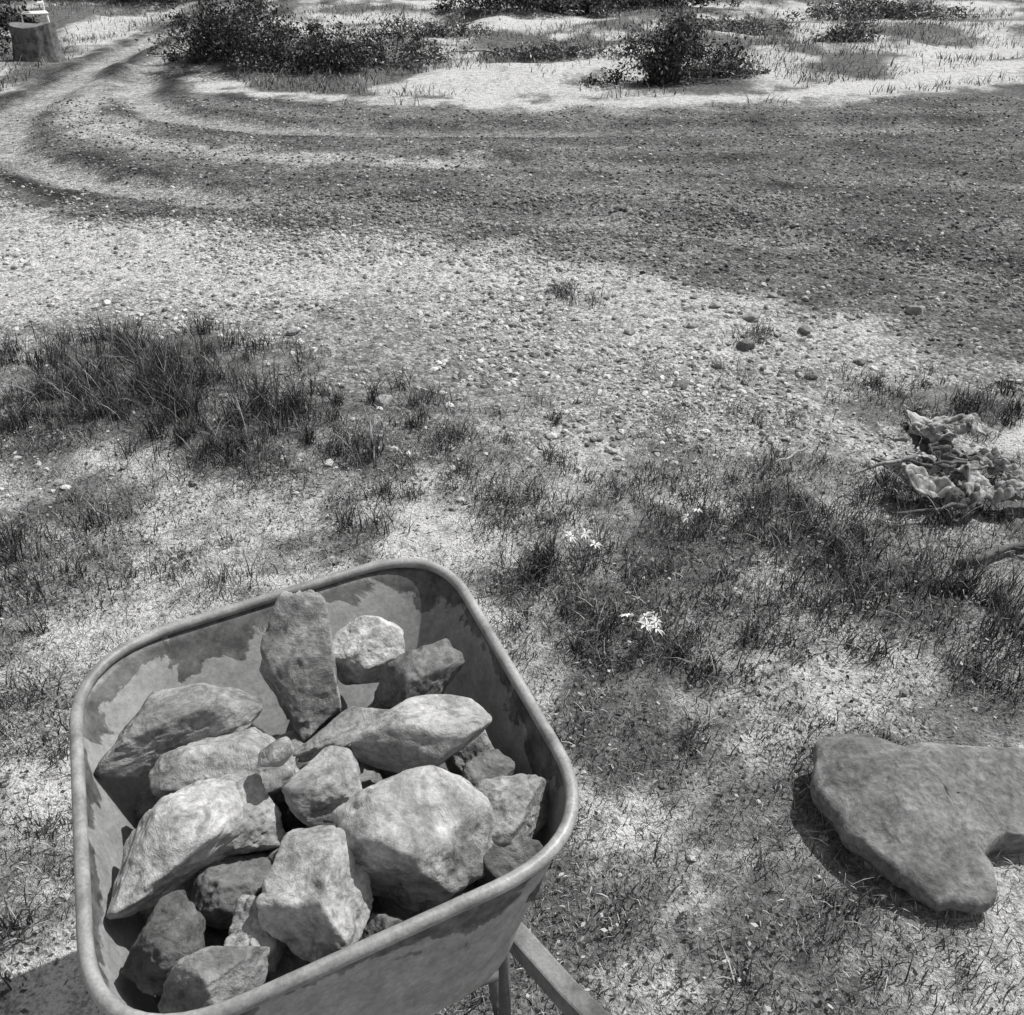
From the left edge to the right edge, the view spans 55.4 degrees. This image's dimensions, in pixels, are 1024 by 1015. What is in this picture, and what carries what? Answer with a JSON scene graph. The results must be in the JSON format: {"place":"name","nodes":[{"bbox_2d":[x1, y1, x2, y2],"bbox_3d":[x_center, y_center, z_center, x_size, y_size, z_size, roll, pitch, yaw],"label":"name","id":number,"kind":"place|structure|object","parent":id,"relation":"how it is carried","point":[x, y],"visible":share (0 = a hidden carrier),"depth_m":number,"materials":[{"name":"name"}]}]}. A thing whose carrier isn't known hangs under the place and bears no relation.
{"place":"outdoors","nodes":[
{"label":"outdoors","id":0,"kind":"place"},
{"bbox_2d":[0,0,1023,1014],"bbox_3d":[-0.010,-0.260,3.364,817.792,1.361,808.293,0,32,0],"label":"ground","id":1,"kind":"structure","parent":0,"point":[507,84],"depth_m":3.18,"materials":[{"name":"grey soil"}]},
{"bbox_2d":[0,1,14,56],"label":"shrub","id":2,"kind":"object","parent":1,"relation":"on","point":[5,49],"visible":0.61,"depth_m":11.64,"materials":[{"name":"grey plant"}]},
{"bbox_2d":[0,0,48,34],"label":"shrub","id":3,"kind":"object","parent":1,"relation":"on","point":[14,17],"visible":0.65,"depth_m":13.41,"materials":[{"name":"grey plant"}]},
{"bbox_2d":[9,22,66,62],"bbox_3d":[-5.657,-5.487,11.602,0.674,0.510,0.727,0,32,0],"label":"tree stump","id":4,"kind":"object","parent":1,"relation":"on","point":[38,41],"visible":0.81,"depth_m":11.42,"materials":[{"name":"wood"}]},
{"bbox_2d":[13,0,49,22],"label":"garden chair","id":5,"kind":"object","parent":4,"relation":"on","point":[45,13],"visible":0.7,"depth_m":13.47,"materials":[{"name":"white plastic"}]},
{"bbox_2d":[198,0,204,18],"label":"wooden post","id":6,"kind":"object","parent":1,"relation":"on","point":[200,6],"visible":0.08,"depth_m":12.39,"materials":[{"name":"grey wood"}]},
{"bbox_2d":[119,4,289,61],"bbox_3d":[-3.503,-5.663,11.618,2.201,0.598,1.091,5,32,8],"label":"shrub","id":7,"kind":"object","parent":1,"relation":"on","point":[194,28],"visible":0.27,"depth_m":11.57,"materials":[{"name":"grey plant"}]},
{"bbox_2d":[154,0,355,70],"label":"shrub","id":8,"kind":"object","parent":1,"relation":"on","point":[238,29],"visible":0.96,"depth_m":11.18,"materials":[{"name":"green plant"}]},
{"bbox_2d":[286,327,300,335],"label":"stone","id":9,"kind":"object","parent":1,"relation":"on","point":[296,329],"visible":0.83,"depth_m":4.43,"materials":[{"name":"white stone"}]},
{"bbox_2d":[317,384,331,395],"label":"stone","id":10,"kind":"object","parent":1,"relation":"on","point":[329,390],"visible":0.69,"depth_m":3.88,"materials":[{"name":"grey stone"}]},
{"bbox_2d":[69,558,609,1014],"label":"wheelbarrow","id":11,"kind":"object","parent":1,"relation":"on","point":[433,960],"visible":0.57,"depth_m":1.47,"materials":[{"name":"paint"}]},
{"bbox_2d":[133,785,160,820],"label":"rock","id":12,"kind":"object","parent":11,"relation":"in","point":[146,800],"visible":0.2,"depth_m":1.53,"materials":[{"name":"grey stone"}]},
{"bbox_2d":[106,774,246,918],"bbox_3d":[-0.461,0.457,1.342,0.238,0.121,0.131,-25,40,-34],"label":"rock","id":13,"kind":"object","parent":11,"relation":"in","point":[179,839],"visible":0.95,"depth_m":1.30,"materials":[{"name":"stone"}]},
{"bbox_2d":[213,773,285,856],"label":"rock","id":14,"kind":"object","parent":13,"relation":"on","point":[261,829],"visible":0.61,"depth_m":1.37,"materials":[{"name":"grey stone"}]},
{"bbox_2d":[257,736,293,766],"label":"rock","id":15,"kind":"object","parent":14,"relation":"on","point":[278,752],"visible":1,"depth_m":1.36,"materials":[{"name":"stone"}]},
{"bbox_2d":[141,889,228,938],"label":"rock","id":16,"kind":"object","parent":11,"relation":"in","point":[146,914],"visible":0.06,"depth_m":1.38,"materials":[{"name":"grey stone"}]},
{"bbox_2d":[157,946,269,1013],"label":"rock","id":17,"kind":"object","parent":11,"relation":"in","point":[205,977],"visible":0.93,"depth_m":1.16,"materials":[{"name":"grey stone"}]},
{"bbox_2d":[204,933,227,946],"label":"rock","id":18,"kind":"object","parent":11,"relation":"in","point":[215,939],"visible":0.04,"depth_m":1.31,"materials":[{"name":"stone"}]},
{"bbox_2d":[121,890,205,995],"bbox_3d":[-0.432,0.548,1.222,0.107,0.102,0.111,24,39,33],"label":"rock","id":19,"kind":"object","parent":18,"relation":"on","point":[171,934],"visible":0.85,"depth_m":1.19,"materials":[{"name":"stone"}]},
{"bbox_2d":[264,944,309,983],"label":"rock","id":20,"kind":"object","parent":11,"relation":"in","point":[289,961],"visible":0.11,"depth_m":1.28,"materials":[{"name":"grey stone"}]},
{"bbox_2d":[188,853,272,929],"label":"rock","id":21,"kind":"object","parent":20,"relation":"on","point":[218,889],"visible":0.53,"depth_m":1.30,"materials":[{"name":"stone"}]},
{"bbox_2d":[224,895,285,971],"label":"rock","id":22,"kind":"object","parent":20,"relation":"on","point":[245,928],"visible":0.51,"depth_m":1.23,"materials":[{"name":"grey stone"}]},
{"bbox_2d":[255,825,373,962],"bbox_3d":[-0.251,0.503,1.260,0.139,0.139,0.149,8,33,12],"label":"rock","id":23,"kind":"object","parent":20,"relation":"on","point":[314,900],"visible":0.95,"depth_m":1.22,"materials":[{"name":"stone"}]},
{"bbox_2d":[276,763,307,832],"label":"rock","id":24,"kind":"object","parent":11,"relation":"in","point":[290,821],"visible":0.09,"depth_m":1.49,"materials":[{"name":"stone"}]},
{"bbox_2d":[148,727,298,803],"bbox_3d":[-0.428,0.398,1.484,0.218,0.120,0.163,5,24,1],"label":"rock","id":25,"kind":"object","parent":24,"relation":"on","point":[206,758],"visible":0.52,"depth_m":1.43,"materials":[{"name":"grey stone"}]},
{"bbox_2d":[94,682,263,779],"bbox_3d":[-0.526,0.341,1.537,0.263,0.095,0.132,-18,24,-17],"label":"rock","id":26,"kind":"object","parent":25,"relation":"on","point":[159,724],"visible":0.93,"depth_m":1.49,"materials":[{"name":"grey stone"}]},
{"bbox_2d":[292,706,388,761],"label":"rock","id":27,"kind":"object","parent":24,"relation":"on","point":[346,727],"visible":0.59,"depth_m":1.52,"materials":[{"name":"grey stone"}]},
{"bbox_2d":[274,730,318,765],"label":"rock","id":28,"kind":"object","parent":11,"relation":"on","point":[296,740],"visible":0.07,"depth_m":1.62,"materials":[{"name":"grey stone"}]},
{"bbox_2d":[259,589,341,741],"bbox_3d":[-0.357,0.265,1.646,0.136,0.252,0.102,1,-5,-18],"label":"rock","id":29,"kind":"object","parent":28,"relation":"on","point":[298,669],"visible":1,"depth_m":1.61,"materials":[{"name":"grey stone"}]},
{"bbox_2d":[317,708,345,730],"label":"rock","id":30,"kind":"object","parent":11,"relation":"in","point":[326,722],"visible":0.02,"depth_m":1.69,"materials":[{"name":"stone"}]},
{"bbox_2d":[356,759,385,788],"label":"rock","id":31,"kind":"object","parent":11,"relation":"in","point":[370,775],"visible":0.07,"depth_m":1.56,"materials":[{"name":"grey stone"}]},
{"bbox_2d":[359,912,406,940],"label":"rock","id":32,"kind":"object","parent":11,"relation":"in","point":[377,923],"visible":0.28,"depth_m":1.26,"materials":[{"name":"stone"}]},
{"bbox_2d":[379,897,419,918],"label":"rock","id":33,"kind":"object","parent":11,"relation":"in","point":[391,909],"visible":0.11,"depth_m":1.38,"materials":[{"name":"grey stone"}]},
{"bbox_2d":[379,761,448,777],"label":"rock","id":34,"kind":"object","parent":11,"relation":"in","point":[387,774],"visible":0.06,"depth_m":1.59,"materials":[{"name":"stone"}]},
{"bbox_2d":[370,702,382,708],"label":"rock","id":35,"kind":"object","parent":34,"relation":"on","point":[377,705],"visible":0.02,"depth_m":1.59,"materials":[{"name":"stone"}]},
{"bbox_2d":[371,638,464,708],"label":"rock","id":36,"kind":"object","parent":35,"relation":"on","point":[435,668],"visible":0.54,"depth_m":1.58,"materials":[{"name":"stone"}]},
{"bbox_2d":[351,694,491,772],"bbox_3d":[-0.136,0.351,1.493,0.210,0.102,0.117,-17,36,-25],"label":"rock","id":37,"kind":"object","parent":11,"relation":"in","point":[437,730],"visible":0.98,"depth_m":1.46,"materials":[{"name":"stone"}]},
{"bbox_2d":[419,882,477,912],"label":"rock","id":38,"kind":"object","parent":11,"relation":"in","point":[426,905],"visible":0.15,"depth_m":1.31,"materials":[{"name":"stone"}]},
{"bbox_2d":[331,765,495,911],"bbox_3d":[-0.135,0.453,1.357,0.236,0.172,0.187,3,30,-19],"label":"rock","id":39,"kind":"object","parent":38,"relation":"on","point":[416,837],"visible":0.93,"depth_m":1.30,"materials":[{"name":"grey stone"}]},
{"bbox_2d":[450,730,494,770],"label":"rock","id":40,"kind":"object","parent":11,"relation":"in","point":[479,744],"visible":0.3,"depth_m":1.54,"materials":[{"name":"grey stone"}]},
{"bbox_2d":[474,837,545,902],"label":"rock","id":41,"kind":"object","parent":11,"relation":"on","point":[499,861],"visible":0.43,"depth_m":1.34,"materials":[{"name":"stone"}]},
{"bbox_2d":[477,773,549,845],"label":"rock","id":42,"kind":"object","parent":11,"relation":"on","point":[519,803],"visible":0.68,"depth_m":1.39,"materials":[{"name":"grey stone"}]},
{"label":"rock","id":43,"kind":"object","parent":11,"relation":"in","visible":0},
{"bbox_2d":[332,615,404,684],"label":"rock","id":44,"kind":"object","parent":43,"relation":"on","point":[367,649],"visible":0.85,"depth_m":1.69,"materials":[{"name":"stone"}]},
{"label":"rock","id":45,"kind":"object","parent":11,"relation":"in","visible":0},
{"bbox_2d":[461,749,514,787],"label":"rock","id":46,"kind":"object","parent":45,"relation":"on","point":[491,763],"visible":0.29,"depth_m":1.48,"materials":[{"name":"stone"}]},
{"bbox_2d":[263,15,427,74],"bbox_3d":[-1.958,-5.281,11.100,1.543,0.626,1.512,-26,40,-35],"label":"shrub","id":47,"kind":"object","parent":1,"relation":"on","point":[348,55],"visible":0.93,"depth_m":11.10,"materials":[{"name":"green plant"}]},
{"bbox_2d":[374,394,392,407],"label":"stone","id":48,"kind":"object","parent":1,"relation":"on","point":[382,400],"visible":0.94,"depth_m":3.79,"materials":[{"name":"grey stone"}]},
{"bbox_2d":[301,8,504,40],"bbox_3d":[-1.560,-6.857,13.831,2.944,0.430,1.082,0,32,0],"label":"shrub","id":49,"kind":"object","parent":1,"relation":"on","point":[432,29],"visible":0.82,"depth_m":13.83,"materials":[{"name":"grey plant"}]},
{"bbox_2d":[345,11,461,66],"bbox_3d":[-1.410,-5.643,11.742,1.576,0.611,1.011,0,32,0],"label":"shrub","id":50,"kind":"object","parent":1,"relation":"on","point":[407,47],"visible":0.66,"depth_m":11.73,"materials":[{"name":"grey plant"}]},
{"bbox_2d":[0,274,1023,1014],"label":"grass","id":51,"kind":"structure","parent":1,"relation":"on","point":[156,378],"depth_m":3.00,"materials":[{"name":"grey plant"}]},
{"bbox_2d":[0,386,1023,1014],"bbox_3d":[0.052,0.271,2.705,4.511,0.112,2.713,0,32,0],"label":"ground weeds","id":52,"kind":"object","parent":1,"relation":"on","point":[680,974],"visible":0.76,"depth_m":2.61,"materials":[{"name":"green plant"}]},
{"bbox_2d":[0,0,1023,104],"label":"meadow grass","id":53,"kind":"structure","parent":1,"relation":"on","point":[738,32],"depth_m":12.94,"materials":[{"name":"plant"}]},
{"bbox_2d":[0,456,1023,1014],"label":"loose pebbles","id":54,"kind":"object","parent":1,"relation":"on","point":[692,858],"visible":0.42,"depth_m":2.52,"materials":[{"name":"stone"}]},
{"bbox_2d":[429,0,625,16],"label":"shrub","id":55,"kind":"object","parent":1,"relation":"on","point":[450,3],"visible":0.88,"depth_m":16.32,"materials":[{"name":"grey plant"}]},
{"bbox_2d":[529,350,539,357],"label":"stone","id":56,"kind":"object","parent":1,"relation":"on","point":[535,354],"visible":1,"depth_m":4.28,"materials":[{"name":"grey stone"}]},
{"bbox_2d":[443,33,659,59],"bbox_3d":[0.554,-5.665,11.986,2.833,0.302,0.900,0,32,0],"label":"shrub","id":57,"kind":"object","parent":1,"relation":"on","point":[573,51],"visible":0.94,"depth_m":11.97,"materials":[{"name":"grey plant"}]},
{"bbox_2d":[565,528,603,568],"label":"white flower","id":58,"kind":"object","parent":1,"relation":"on","point":[573,538],"visible":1,"depth_m":2.79,"materials":[{"name":"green plant"}]},
{"bbox_2d":[490,0,678,15],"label":"shrub","id":59,"kind":"object","parent":1,"relation":"on","point":[633,4],"visible":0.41,"depth_m":16.68,"materials":[{"name":"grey plant"}]},
{"bbox_2d":[624,328,635,334],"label":"stone","id":60,"kind":"object","parent":1,"relation":"on","point":[630,331],"visible":1,"depth_m":4.55,"materials":[{"name":"grey stone"}]},
{"bbox_2d":[619,612,664,649],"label":"white flower","id":61,"kind":"object","parent":1,"relation":"on","point":[650,625],"visible":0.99,"depth_m":2.54,"materials":[{"name":"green plant"}]},
{"bbox_2d":[577,0,758,87],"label":"shrub","id":62,"kind":"object","parent":1,"relation":"on","point":[682,33],"visible":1,"depth_m":10.41,"materials":[{"name":"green plant"}]},
{"bbox_2d":[672,379,688,389],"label":"stone","id":63,"kind":"object","parent":1,"relation":"on","point":[682,383],"visible":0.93,"depth_m":4.03,"materials":[{"name":"grey stone"}]},
{"bbox_2d":[622,0,743,7],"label":"shrub","id":64,"kind":"object","parent":1,"relation":"on","point":[702,2],"visible":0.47,"depth_m":17.17,"materials":[{"name":"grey plant"}]},
{"bbox_2d":[682,508,702,537],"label":"white flower","id":65,"kind":"object","parent":1,"relation":"on","point":[695,509],"visible":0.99,"depth_m":2.96,"materials":[{"name":"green plant"}]},
{"bbox_2d":[687,322,698,327],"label":"stone","id":66,"kind":"object","parent":1,"relation":"on","point":[692,325],"visible":1,"depth_m":4.58,"materials":[{"name":"grey stone"}]},
{"bbox_2d":[710,301,721,307],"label":"stone","id":67,"kind":"object","parent":1,"relation":"on","point":[714,304],"visible":1,"depth_m":4.79,"materials":[{"name":"grey stone"}]},
{"bbox_2d":[662,37,771,78],"bbox_3d":[2.252,-5.022,10.901,1.375,0.432,0.860,0,32,0],"label":"shrub","id":68,"kind":"object","parent":1,"relation":"on","point":[746,71],"visible":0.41,"depth_m":10.89,"materials":[{"name":"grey plant"}]},
{"bbox_2d":[712,361,726,368],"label":"stone","id":69,"kind":"object","parent":1,"relation":"on","point":[719,364],"visible":0.85,"depth_m":4.20,"materials":[{"name":"grey stone"}]},
{"bbox_2d":[662,10,800,34],"bbox_3d":[3.162,-7.141,14.372,2.074,0.344,0.978,0,32,0],"label":"shrub","id":70,"kind":"object","parent":1,"relation":"on","point":[746,24],"visible":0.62,"depth_m":14.32,"materials":[{"name":"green plant"}]},
{"bbox_2d":[736,339,754,351],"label":"stone","id":71,"kind":"object","parent":1,"relation":"on","point":[745,345],"visible":1,"depth_m":4.35,"materials":[{"name":"grey stone"}]},
{"bbox_2d":[742,312,760,320],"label":"stone","id":72,"kind":"object","parent":1,"relation":"on","point":[751,316],"visible":0.94,"depth_m":4.63,"materials":[{"name":"grey stone"}]},
{"bbox_2d":[767,293,777,297],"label":"stone","id":73,"kind":"object","parent":1,"relation":"on","point":[772,295],"visible":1,"depth_m":4.87,"materials":[{"name":"grey stone"}]},
{"bbox_2d":[798,325,811,333],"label":"stone","id":74,"kind":"object","parent":1,"relation":"on","point":[804,329],"visible":1,"depth_m":4.48,"materials":[{"name":"grey stone"}]},
{"bbox_2d":[803,373,817,379],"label":"stone","id":75,"kind":"object","parent":1,"relation":"on","point":[810,376],"visible":0.98,"depth_m":4.07,"materials":[{"name":"grey stone"}]},
{"bbox_2d":[844,314,855,319],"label":"stone","id":76,"kind":"object","parent":1,"relation":"on","point":[850,316],"visible":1,"depth_m":4.61,"materials":[{"name":"grey stone"}]},
{"bbox_2d":[809,13,891,43],"bbox_3d":[4.496,-6.429,13.097,1.055,0.402,0.768,0,32,0],"label":"shrub","id":77,"kind":"object","parent":1,"relation":"on","point":[843,32],"visible":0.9,"depth_m":13.05,"materials":[{"name":"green plant"}]},
{"bbox_2d":[852,358,866,365],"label":"stone","id":78,"kind":"object","parent":1,"relation":"on","point":[860,361],"visible":1,"depth_m":4.20,"materials":[{"name":"grey stone"}]},
{"bbox_2d":[776,0,988,21],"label":"shrub","id":79,"kind":"object","parent":1,"relation":"on","point":[893,9],"visible":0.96,"depth_m":16.16,"materials":[{"name":"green plant"}]},
{"bbox_2d":[773,410,1023,522],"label":"broken bark pile","id":80,"kind":"object","parent":1,"relation":"on","point":[937,433],"visible":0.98,"depth_m":3.30,"materials":[{"name":"grey wood"}]},
{"bbox_2d":[810,734,1023,914],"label":"flat rock","id":81,"kind":"object","parent":1,"relation":"on","point":[910,820],"visible":1,"depth_m":2.03,"materials":[{"name":"stone"}]},
{"bbox_2d":[955,542,1023,567],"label":"fallen branch","id":82,"kind":"object","parent":1,"relation":"on","point":[1012,546],"visible":0.89,"depth_m":2.90,"materials":[{"name":"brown wood"}]},
{"bbox_2d":[0,0,1023,363],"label":"dirt road","id":83,"kind":"structure","parent":0,"point":[132,72],"depth_m":7.25,"materials":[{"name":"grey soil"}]},
{"bbox_2d":[905,306,925,313],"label":"stone","id":84,"kind":"object","parent":83,"relation":"on","point":[915,309],"visible":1,"depth_m":4.68,"materials":[{"name":"grey stone"}]},
{"bbox_2d":[0,189,1023,527],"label":"gravel","id":85,"kind":"structure","parent":0,"point":[326,257],"depth_m":5.17,"materials":[{"name":"grey gravel"}]},
{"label":"rock","id":86,"kind":"object","parent":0,"visible":0},
{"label":"rock","id":87,"kind":"object","parent":86,"relation":"on","visible":0},
{"bbox_2d":[269,847,278,862],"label":"rock","id":88,"kind":"object","parent":87,"relation":"on","point":[272,855],"visible":0.03,"depth_m":1.36,"materials":[{"name":"grey stone"}]},
{"bbox_2d":[282,745,361,827],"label":"rock","id":89,"kind":"object","parent":87,"relation":"on","point":[321,786],"visible":0.77,"depth_m":1.38,"materials":[{"name":"grey stone"}]}
]}

